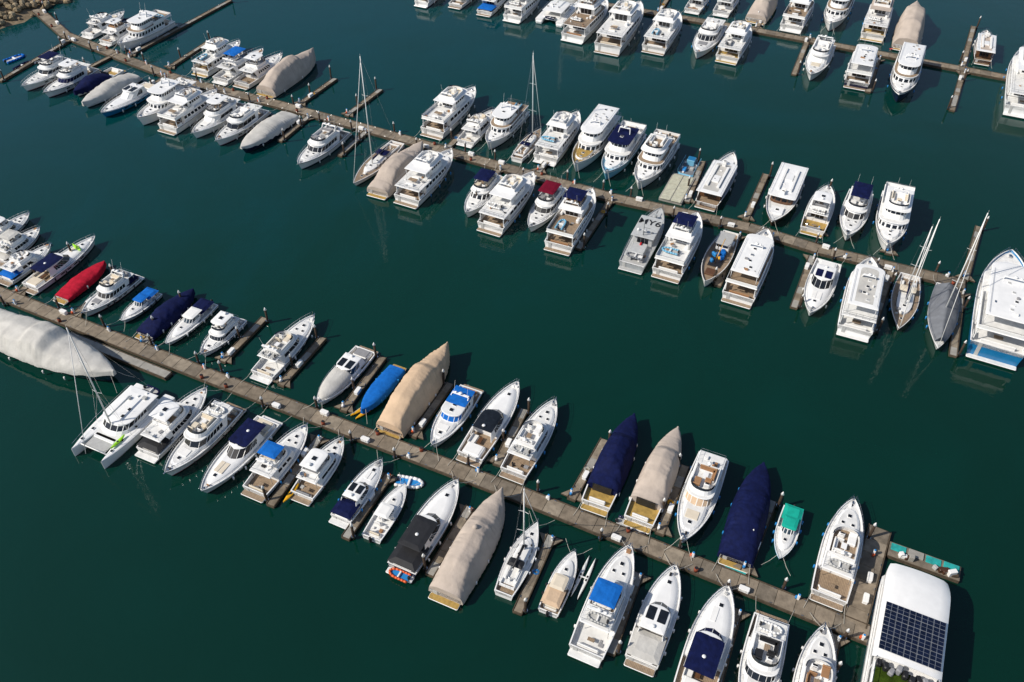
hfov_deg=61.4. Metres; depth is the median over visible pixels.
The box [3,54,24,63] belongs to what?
inflatable dinghy
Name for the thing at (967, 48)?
finger pier
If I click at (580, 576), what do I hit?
outrigger floats
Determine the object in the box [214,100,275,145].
flybridge motor yacht
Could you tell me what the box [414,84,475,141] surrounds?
multi deck motor yacht
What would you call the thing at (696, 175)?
finger pier
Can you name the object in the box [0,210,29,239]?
flybridge motor yacht
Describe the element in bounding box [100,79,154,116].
sport cruiser
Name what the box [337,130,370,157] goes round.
finger pier
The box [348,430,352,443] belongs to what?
mooring pile
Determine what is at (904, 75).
multi deck motor yacht
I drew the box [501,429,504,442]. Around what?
mooring pile
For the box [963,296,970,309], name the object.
mooring pile
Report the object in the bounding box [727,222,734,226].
dock storage box
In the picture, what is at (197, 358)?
mooring pile
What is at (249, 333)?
finger pier
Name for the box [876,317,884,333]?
mooring pile
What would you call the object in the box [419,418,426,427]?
dock storage box
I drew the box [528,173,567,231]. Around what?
flybridge motor yacht
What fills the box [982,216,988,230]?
mooring pile
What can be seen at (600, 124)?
multi deck motor yacht
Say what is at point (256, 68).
flybridge motor yacht
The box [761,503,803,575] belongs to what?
cabin boat
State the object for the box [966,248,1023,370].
multi deck motor yacht
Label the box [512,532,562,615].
finger pier
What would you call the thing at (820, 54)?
flybridge motor yacht
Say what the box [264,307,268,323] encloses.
mooring pile
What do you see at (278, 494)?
finger pier
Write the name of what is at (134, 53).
finger pier
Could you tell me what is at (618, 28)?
multi deck motor yacht
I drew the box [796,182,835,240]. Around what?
flybridge motor yacht
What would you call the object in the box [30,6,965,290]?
floating dock
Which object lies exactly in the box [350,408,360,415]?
kayak
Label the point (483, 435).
sport cruiser
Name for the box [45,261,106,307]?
canvas covered boat
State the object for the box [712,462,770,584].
canvas covered boat
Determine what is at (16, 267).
flybridge motor yacht
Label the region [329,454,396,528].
sport cruiser
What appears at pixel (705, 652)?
sport cruiser
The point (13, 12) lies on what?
rock shoreline
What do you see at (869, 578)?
dock storage box
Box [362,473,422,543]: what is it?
cabin boat
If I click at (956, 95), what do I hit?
finger pier
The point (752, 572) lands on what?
finger pier
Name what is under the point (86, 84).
canvas covered boat
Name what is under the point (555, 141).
multi deck motor yacht
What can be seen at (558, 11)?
sailing catamaran
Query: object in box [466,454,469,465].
mooring pile
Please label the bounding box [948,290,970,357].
finger pier
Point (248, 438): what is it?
sport cruiser
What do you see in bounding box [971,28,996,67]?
wooden cruiser
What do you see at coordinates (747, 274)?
multi deck motor yacht
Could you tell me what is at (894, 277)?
mooring pile
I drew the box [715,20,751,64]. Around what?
multi deck motor yacht
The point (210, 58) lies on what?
multi deck motor yacht
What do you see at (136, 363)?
floating dock
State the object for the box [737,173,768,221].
finger pier
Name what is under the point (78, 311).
finger pier
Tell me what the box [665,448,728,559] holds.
flybridge motor yacht
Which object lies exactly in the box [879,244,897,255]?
finger pier
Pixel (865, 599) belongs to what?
dock storage box
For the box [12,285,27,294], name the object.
finger pier
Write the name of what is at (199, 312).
cabin boat
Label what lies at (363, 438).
dock storage box
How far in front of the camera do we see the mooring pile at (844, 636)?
104.77 m
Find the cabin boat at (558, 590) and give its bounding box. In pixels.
[538,541,591,617]
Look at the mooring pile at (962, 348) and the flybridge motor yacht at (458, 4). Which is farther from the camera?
the flybridge motor yacht at (458, 4)
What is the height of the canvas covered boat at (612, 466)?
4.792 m
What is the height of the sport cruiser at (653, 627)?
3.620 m
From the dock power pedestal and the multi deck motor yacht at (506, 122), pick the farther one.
the multi deck motor yacht at (506, 122)
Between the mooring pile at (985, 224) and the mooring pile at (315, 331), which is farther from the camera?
the mooring pile at (985, 224)
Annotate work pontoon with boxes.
[886,541,960,583]
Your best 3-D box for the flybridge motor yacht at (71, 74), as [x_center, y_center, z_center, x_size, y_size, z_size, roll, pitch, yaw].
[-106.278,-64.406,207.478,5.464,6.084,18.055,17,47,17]
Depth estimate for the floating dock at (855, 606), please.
111.84 m
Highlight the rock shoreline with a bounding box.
[0,0,70,28]
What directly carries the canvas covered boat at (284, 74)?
on the water
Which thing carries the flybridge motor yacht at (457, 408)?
on the water
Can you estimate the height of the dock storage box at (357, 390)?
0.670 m
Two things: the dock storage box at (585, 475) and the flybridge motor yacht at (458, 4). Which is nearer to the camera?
the dock storage box at (585, 475)
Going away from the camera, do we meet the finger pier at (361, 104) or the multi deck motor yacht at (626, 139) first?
the multi deck motor yacht at (626, 139)
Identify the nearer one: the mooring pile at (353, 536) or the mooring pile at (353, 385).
the mooring pile at (353, 536)
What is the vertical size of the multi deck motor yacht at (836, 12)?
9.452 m
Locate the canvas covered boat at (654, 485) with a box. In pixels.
[616,426,681,542]
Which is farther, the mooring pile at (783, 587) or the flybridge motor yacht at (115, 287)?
the flybridge motor yacht at (115, 287)
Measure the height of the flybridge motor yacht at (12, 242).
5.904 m
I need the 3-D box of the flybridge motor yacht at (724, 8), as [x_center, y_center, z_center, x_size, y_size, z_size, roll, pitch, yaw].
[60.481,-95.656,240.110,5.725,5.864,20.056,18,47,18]
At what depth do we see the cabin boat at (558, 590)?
109.26 m
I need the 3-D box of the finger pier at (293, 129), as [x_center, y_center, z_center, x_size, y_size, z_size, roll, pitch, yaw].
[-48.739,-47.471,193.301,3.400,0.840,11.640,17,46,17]
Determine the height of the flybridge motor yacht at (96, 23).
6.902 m
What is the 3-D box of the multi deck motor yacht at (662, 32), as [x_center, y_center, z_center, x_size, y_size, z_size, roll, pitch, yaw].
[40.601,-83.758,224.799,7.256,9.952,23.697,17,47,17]
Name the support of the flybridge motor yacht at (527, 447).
on the water
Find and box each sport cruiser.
[10,233,94,294]
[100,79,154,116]
[199,407,289,492]
[303,346,377,415]
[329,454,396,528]
[386,475,473,582]
[447,378,519,476]
[624,553,691,676]
[674,575,744,681]
[801,252,844,315]
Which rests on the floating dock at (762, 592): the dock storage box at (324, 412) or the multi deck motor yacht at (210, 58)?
the dock storage box at (324, 412)
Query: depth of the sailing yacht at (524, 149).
185.13 m
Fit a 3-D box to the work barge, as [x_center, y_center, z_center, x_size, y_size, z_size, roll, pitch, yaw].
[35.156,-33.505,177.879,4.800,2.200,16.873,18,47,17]
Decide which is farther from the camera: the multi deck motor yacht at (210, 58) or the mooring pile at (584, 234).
the multi deck motor yacht at (210, 58)
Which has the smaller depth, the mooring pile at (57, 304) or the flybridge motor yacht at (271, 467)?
the flybridge motor yacht at (271, 467)
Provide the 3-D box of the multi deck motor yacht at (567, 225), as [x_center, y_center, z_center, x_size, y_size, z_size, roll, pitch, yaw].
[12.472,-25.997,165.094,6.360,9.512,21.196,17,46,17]
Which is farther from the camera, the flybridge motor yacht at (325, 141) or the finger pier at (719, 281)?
the flybridge motor yacht at (325, 141)
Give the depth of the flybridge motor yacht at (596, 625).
105.35 m
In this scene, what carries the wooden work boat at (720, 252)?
on the water
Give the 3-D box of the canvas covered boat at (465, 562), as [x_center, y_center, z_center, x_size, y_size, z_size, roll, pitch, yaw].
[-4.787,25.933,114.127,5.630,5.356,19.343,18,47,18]
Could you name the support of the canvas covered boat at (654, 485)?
on the water
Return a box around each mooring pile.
[0,295,5,306]
[54,297,60,308]
[99,314,105,326]
[147,333,153,345]
[194,351,199,363]
[217,360,223,372]
[235,326,240,338]
[259,396,264,409]
[261,486,268,501]
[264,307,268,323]
[289,353,293,366]
[313,325,317,338]
[313,396,318,408]
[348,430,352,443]
[350,523,355,539]
[351,377,355,389]
[373,342,377,358]
[392,447,396,459]
[422,554,427,570]
[442,369,444,384]
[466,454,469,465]
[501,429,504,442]
[523,598,527,613]
[527,398,530,415]
[536,480,539,491]
[583,233,585,249]
[598,528,603,540]
[616,640,621,654]
[678,536,682,548]
[712,267,717,283]
[768,162,773,178]
[776,492,783,508]
[781,577,787,589]
[798,294,804,308]
[832,247,836,260]
[836,661,842,672]
[842,629,849,639]
[866,523,876,539]
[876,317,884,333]
[890,272,896,285]
[957,340,966,356]
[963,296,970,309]
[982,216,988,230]
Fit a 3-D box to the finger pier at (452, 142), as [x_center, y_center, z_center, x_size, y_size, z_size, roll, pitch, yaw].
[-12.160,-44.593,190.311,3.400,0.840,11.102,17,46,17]
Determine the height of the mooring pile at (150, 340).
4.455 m
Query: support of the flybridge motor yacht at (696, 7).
on the water
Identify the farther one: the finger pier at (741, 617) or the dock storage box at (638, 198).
the dock storage box at (638, 198)
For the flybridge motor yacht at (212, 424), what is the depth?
126.27 m
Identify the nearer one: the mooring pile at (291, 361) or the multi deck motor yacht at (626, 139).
the mooring pile at (291, 361)
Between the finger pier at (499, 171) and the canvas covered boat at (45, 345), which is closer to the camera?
the canvas covered boat at (45, 345)
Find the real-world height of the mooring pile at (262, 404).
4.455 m
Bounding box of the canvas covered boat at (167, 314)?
[125,288,194,348]
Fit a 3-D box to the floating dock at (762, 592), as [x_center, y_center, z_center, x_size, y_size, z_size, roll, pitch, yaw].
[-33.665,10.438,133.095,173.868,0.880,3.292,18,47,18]
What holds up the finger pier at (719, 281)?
on the water
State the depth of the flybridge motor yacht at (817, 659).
101.87 m
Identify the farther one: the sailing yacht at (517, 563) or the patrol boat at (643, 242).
the patrol boat at (643, 242)
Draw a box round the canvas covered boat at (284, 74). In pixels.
[252,48,315,101]
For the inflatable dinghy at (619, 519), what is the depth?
118.06 m
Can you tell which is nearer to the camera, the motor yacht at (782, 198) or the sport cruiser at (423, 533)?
the sport cruiser at (423, 533)
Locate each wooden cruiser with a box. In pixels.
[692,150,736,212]
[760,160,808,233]
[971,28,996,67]
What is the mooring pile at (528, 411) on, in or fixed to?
in the water
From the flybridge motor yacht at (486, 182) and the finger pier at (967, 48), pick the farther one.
the finger pier at (967, 48)
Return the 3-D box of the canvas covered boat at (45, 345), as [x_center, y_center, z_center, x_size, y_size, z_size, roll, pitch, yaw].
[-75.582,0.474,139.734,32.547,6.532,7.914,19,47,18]
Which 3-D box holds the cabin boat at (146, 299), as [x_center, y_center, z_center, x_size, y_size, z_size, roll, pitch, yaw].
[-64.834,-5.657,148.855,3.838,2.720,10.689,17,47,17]
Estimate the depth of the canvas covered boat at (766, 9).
233.35 m
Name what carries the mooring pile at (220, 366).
in the water
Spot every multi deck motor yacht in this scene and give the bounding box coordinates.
[112,3,177,50]
[136,73,207,124]
[157,87,226,135]
[187,36,239,78]
[393,147,459,208]
[414,0,436,7]
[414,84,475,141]
[477,169,541,236]
[481,98,529,154]
[503,0,539,23]
[532,109,580,168]
[544,186,602,255]
[561,0,611,44]
[563,103,621,177]
[594,0,645,56]
[597,118,646,185]
[630,123,680,192]
[641,8,682,55]
[651,211,706,283]
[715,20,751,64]
[721,226,773,308]
[779,0,814,35]
[820,0,854,34]
[836,255,884,342]
[843,40,877,90]
[858,0,893,42]
[872,179,915,257]
[887,42,925,101]
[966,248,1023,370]
[1001,45,1023,118]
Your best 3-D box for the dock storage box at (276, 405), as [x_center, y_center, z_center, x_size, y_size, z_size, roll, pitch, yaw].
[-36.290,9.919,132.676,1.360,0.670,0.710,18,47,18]
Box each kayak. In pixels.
[283,483,298,502]
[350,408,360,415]
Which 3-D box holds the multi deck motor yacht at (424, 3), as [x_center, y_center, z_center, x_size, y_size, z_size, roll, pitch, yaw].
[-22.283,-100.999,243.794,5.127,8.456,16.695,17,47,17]
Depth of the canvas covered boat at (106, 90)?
202.75 m
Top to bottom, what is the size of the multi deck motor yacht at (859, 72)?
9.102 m
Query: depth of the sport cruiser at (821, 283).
151.47 m
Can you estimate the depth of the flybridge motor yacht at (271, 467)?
122.31 m
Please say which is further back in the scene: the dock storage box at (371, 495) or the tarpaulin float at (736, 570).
the dock storage box at (371, 495)
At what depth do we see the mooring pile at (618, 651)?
103.41 m
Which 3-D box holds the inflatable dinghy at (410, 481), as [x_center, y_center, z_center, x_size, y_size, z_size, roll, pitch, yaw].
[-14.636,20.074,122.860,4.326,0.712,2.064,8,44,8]
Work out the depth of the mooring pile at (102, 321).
145.57 m
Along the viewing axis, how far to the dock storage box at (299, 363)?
138.90 m
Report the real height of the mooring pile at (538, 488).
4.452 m
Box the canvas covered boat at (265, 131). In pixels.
[240,111,305,152]
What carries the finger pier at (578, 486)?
on the water
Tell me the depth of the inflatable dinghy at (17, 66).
215.28 m
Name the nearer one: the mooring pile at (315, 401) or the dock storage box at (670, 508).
the dock storage box at (670, 508)
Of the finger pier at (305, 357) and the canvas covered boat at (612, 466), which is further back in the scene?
the finger pier at (305, 357)
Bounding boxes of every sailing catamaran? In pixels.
[66,328,175,468]
[535,0,579,27]
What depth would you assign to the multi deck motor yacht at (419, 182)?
172.95 m
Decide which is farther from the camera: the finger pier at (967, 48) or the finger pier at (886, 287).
the finger pier at (967, 48)
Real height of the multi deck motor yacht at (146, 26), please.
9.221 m
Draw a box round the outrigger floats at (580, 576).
[571,557,595,599]
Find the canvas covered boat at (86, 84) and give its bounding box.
[73,66,130,95]
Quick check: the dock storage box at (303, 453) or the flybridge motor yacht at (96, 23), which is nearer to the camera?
the dock storage box at (303, 453)
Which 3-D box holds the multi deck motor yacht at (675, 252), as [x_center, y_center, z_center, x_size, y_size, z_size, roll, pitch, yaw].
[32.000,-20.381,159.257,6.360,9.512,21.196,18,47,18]
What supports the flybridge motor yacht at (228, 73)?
on the water
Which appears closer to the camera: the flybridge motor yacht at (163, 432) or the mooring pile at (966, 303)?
the flybridge motor yacht at (163, 432)
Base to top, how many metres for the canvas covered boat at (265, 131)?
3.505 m
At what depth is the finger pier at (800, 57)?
218.08 m
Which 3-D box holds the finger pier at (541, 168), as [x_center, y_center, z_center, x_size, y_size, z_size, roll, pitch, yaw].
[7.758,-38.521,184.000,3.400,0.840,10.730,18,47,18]
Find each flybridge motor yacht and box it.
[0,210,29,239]
[0,225,40,268]
[0,241,51,291]
[20,47,67,90]
[43,58,104,97]
[69,259,144,324]
[75,10,124,40]
[98,18,130,46]
[135,384,222,463]
[163,393,255,475]
[187,311,246,365]
[190,93,255,137]
[205,46,263,85]
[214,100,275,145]
[226,50,282,89]
[241,417,324,502]
[244,311,314,391]
[289,431,359,505]
[296,122,354,168]
[417,384,483,460]
[448,0,471,9]
[453,107,494,149]
[464,168,502,217]
[476,0,505,16]
[491,396,557,492]
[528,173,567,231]
[568,540,644,667]
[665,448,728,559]
[681,0,709,15]
[691,15,728,58]
[712,0,740,17]
[736,610,793,681]
[792,613,839,681]
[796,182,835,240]
[803,30,835,80]
[803,495,863,612]
[834,176,873,246]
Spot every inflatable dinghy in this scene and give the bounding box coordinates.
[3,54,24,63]
[12,60,31,69]
[394,474,423,488]
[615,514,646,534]
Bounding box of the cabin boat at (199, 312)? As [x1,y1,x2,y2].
[152,298,217,351]
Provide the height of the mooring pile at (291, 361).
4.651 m
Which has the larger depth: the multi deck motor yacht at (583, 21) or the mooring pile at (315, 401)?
the multi deck motor yacht at (583, 21)
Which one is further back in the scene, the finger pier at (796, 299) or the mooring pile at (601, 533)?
the finger pier at (796, 299)
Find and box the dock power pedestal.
[859,634,865,639]
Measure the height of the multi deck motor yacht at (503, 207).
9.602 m
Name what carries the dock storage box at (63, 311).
on the floating dock at (762, 592)
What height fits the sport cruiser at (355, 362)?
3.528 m
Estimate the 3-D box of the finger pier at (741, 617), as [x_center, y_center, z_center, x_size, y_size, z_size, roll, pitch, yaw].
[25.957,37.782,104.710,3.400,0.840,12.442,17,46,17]
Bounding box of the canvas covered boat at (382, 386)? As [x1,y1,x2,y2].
[347,364,405,418]
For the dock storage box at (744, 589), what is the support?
on the floating dock at (762, 592)
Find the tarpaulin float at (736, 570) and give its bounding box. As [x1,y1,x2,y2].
[725,566,745,574]
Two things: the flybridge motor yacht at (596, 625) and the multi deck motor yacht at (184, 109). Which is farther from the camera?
the multi deck motor yacht at (184, 109)
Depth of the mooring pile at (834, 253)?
158.72 m
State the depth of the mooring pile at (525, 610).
107.20 m
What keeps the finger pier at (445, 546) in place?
on the water
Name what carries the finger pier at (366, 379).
on the water
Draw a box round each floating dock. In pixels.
[0,286,870,645]
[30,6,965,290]
[70,331,172,380]
[569,0,1006,80]
[842,523,891,628]
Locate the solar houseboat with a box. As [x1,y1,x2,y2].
[861,563,950,681]
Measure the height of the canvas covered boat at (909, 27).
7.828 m
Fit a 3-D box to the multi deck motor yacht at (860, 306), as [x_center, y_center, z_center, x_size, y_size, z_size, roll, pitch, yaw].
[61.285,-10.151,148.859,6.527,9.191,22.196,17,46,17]
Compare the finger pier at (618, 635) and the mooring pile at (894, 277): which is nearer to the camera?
the finger pier at (618, 635)
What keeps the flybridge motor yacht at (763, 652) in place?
on the water
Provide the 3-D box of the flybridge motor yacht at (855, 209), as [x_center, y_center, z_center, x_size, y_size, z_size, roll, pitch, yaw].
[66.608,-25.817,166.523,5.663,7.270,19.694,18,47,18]
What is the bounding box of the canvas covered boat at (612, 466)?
[574,413,637,523]
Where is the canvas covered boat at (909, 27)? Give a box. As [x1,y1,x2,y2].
[891,1,924,50]
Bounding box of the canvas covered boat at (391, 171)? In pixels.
[367,141,428,199]
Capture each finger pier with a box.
[0,38,70,82]
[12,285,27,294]
[68,302,85,316]
[89,52,119,67]
[125,0,231,56]
[139,304,191,344]
[164,41,205,69]
[214,316,265,363]
[266,434,329,508]
[272,336,326,387]
[277,115,314,142]
[294,78,337,105]
[334,355,386,413]
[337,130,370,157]
[341,88,382,117]
[341,472,399,541]
[407,381,453,439]
[425,503,474,578]
[443,129,463,148]
[486,407,527,467]
[493,167,503,174]
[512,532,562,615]
[531,161,548,173]
[561,437,606,502]
[575,198,615,250]
[605,571,650,656]
[649,464,689,537]
[656,0,668,11]
[683,160,705,203]
[714,234,745,287]
[719,608,750,681]
[733,499,776,577]
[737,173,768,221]
[790,254,820,309]
[791,36,812,75]
[830,632,849,658]
[865,59,884,93]
[873,270,897,333]
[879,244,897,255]
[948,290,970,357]
[949,70,969,111]
[955,225,981,282]
[960,25,975,66]
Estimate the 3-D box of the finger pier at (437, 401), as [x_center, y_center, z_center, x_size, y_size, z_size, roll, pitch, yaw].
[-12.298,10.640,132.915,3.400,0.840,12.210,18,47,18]
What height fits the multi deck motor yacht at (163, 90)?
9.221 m
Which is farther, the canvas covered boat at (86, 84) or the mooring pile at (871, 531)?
the canvas covered boat at (86, 84)
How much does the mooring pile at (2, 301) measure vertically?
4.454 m
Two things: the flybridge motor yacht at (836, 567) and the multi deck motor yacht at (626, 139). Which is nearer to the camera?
the flybridge motor yacht at (836, 567)
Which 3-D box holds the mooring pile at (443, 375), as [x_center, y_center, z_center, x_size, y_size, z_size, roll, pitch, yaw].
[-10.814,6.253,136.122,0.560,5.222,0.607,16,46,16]
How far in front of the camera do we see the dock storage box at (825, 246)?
161.18 m
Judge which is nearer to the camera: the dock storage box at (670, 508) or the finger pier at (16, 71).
the dock storage box at (670, 508)
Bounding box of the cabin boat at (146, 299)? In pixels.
[109,287,162,328]
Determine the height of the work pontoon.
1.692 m
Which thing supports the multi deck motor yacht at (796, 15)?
on the water
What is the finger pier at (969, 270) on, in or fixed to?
on the water
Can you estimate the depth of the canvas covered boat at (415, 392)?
130.32 m
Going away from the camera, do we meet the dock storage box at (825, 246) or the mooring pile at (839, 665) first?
the mooring pile at (839, 665)
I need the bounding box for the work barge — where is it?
[659,155,701,205]
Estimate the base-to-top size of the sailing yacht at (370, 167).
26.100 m
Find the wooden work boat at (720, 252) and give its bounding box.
[699,230,738,286]
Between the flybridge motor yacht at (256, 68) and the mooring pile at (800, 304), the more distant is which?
the flybridge motor yacht at (256, 68)
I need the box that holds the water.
[0,0,1023,681]
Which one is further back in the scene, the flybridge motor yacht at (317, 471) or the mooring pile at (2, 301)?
the mooring pile at (2, 301)
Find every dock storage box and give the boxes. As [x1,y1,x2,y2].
[59,309,67,314]
[227,347,234,355]
[271,402,280,408]
[295,359,302,367]
[300,447,308,457]
[320,409,328,416]
[354,386,361,395]
[360,435,369,442]
[366,490,374,500]
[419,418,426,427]
[505,438,511,447]
[582,470,589,480]
[611,533,621,541]
[636,196,642,201]
[667,503,674,513]
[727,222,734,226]
[738,584,749,593]
[822,243,829,249]
[862,592,869,604]
[866,571,873,583]
[884,264,892,269]
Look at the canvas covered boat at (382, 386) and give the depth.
134.60 m
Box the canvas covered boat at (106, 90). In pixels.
[81,71,148,107]
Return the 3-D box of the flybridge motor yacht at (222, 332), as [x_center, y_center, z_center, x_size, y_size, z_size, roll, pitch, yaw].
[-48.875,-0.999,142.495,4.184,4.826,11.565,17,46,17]
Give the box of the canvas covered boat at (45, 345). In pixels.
[0,308,131,391]
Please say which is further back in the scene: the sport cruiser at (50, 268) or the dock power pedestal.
the sport cruiser at (50, 268)
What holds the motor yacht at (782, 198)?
on the water
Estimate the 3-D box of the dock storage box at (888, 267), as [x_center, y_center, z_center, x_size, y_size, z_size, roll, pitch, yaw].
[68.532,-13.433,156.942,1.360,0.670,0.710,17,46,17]
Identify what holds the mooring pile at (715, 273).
in the water
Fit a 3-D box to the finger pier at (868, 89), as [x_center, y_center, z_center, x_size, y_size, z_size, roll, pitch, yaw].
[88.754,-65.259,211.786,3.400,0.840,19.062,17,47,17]
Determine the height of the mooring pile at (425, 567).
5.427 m
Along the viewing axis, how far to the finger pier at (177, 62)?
218.08 m
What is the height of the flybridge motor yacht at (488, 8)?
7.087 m
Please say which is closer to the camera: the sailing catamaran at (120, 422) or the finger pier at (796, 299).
the sailing catamaran at (120, 422)
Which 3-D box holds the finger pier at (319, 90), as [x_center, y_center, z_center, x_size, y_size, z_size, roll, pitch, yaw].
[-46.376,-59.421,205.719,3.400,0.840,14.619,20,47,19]
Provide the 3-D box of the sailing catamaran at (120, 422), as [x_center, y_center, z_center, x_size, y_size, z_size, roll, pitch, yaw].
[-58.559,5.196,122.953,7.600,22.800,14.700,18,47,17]
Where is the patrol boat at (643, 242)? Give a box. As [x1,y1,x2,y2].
[618,203,671,274]
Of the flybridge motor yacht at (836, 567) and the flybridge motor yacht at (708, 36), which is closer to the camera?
the flybridge motor yacht at (836, 567)
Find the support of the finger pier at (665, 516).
on the water
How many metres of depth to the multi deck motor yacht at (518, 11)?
234.20 m
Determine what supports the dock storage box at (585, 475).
on the finger pier at (578, 486)
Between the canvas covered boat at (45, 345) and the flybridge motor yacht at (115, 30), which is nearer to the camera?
the canvas covered boat at (45, 345)
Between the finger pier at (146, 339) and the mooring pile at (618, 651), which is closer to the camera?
the mooring pile at (618, 651)
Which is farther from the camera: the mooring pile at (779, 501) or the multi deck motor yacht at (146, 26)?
the multi deck motor yacht at (146, 26)
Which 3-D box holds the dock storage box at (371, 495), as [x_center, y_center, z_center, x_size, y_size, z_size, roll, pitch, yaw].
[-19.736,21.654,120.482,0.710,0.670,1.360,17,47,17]
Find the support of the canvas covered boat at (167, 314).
on the water
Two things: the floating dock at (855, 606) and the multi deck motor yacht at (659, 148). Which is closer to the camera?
the floating dock at (855, 606)
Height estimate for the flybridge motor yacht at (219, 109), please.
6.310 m
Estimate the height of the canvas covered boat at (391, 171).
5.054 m
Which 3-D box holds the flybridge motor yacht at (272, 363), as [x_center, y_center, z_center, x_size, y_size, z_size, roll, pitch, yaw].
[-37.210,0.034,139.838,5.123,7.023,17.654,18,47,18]
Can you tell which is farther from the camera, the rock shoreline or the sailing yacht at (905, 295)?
the rock shoreline
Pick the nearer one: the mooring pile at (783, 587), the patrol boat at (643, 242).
the mooring pile at (783, 587)
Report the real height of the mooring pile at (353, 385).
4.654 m
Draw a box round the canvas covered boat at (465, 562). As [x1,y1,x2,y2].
[428,485,518,610]
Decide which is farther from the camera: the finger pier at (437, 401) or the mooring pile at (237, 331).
the mooring pile at (237, 331)
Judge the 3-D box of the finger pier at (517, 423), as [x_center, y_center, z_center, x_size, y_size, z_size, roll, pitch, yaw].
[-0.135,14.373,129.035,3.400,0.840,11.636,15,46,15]
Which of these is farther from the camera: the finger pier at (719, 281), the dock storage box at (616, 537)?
the finger pier at (719, 281)
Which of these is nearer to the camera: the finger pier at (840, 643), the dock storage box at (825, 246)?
the finger pier at (840, 643)
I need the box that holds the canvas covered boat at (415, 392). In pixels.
[368,342,449,447]
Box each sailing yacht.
[353,57,411,185]
[494,489,554,600]
[505,53,540,165]
[888,217,940,330]
[925,213,987,349]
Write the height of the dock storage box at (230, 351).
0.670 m
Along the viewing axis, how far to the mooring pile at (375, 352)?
139.52 m
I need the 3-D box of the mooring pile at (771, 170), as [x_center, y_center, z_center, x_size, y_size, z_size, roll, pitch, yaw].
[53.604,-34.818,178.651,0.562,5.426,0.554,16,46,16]
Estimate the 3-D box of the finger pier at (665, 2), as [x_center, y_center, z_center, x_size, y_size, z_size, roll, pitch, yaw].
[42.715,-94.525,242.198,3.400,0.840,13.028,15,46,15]
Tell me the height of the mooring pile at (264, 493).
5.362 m
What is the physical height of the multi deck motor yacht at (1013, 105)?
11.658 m
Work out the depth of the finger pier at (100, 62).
216.62 m
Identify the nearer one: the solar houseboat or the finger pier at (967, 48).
the solar houseboat
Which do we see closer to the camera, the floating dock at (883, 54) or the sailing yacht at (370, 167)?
the sailing yacht at (370, 167)
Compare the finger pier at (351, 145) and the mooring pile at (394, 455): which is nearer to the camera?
the mooring pile at (394, 455)
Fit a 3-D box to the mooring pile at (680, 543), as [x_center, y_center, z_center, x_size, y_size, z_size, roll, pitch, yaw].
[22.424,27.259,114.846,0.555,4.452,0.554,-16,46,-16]
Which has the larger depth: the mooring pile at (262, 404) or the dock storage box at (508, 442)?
the mooring pile at (262, 404)
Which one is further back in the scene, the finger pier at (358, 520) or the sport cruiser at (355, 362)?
the sport cruiser at (355, 362)
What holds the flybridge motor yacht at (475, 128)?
on the water
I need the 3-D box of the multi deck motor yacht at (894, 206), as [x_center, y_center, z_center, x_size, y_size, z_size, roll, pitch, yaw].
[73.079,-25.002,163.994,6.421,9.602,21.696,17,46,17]
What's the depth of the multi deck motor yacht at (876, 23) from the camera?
226.22 m
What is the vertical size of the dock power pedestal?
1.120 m
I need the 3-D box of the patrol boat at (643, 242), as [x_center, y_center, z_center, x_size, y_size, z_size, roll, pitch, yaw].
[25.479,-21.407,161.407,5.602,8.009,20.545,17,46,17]
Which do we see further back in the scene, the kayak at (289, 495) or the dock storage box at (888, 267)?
the dock storage box at (888, 267)
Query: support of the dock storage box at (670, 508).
on the finger pier at (665, 516)
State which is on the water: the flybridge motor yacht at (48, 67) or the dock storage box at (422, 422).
the flybridge motor yacht at (48, 67)
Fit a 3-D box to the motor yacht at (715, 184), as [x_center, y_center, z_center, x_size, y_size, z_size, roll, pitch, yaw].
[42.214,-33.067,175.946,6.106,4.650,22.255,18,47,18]
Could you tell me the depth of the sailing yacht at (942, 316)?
145.34 m
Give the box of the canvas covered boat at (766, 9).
[744,0,777,24]
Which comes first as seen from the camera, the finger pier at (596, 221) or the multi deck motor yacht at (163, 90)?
the finger pier at (596, 221)

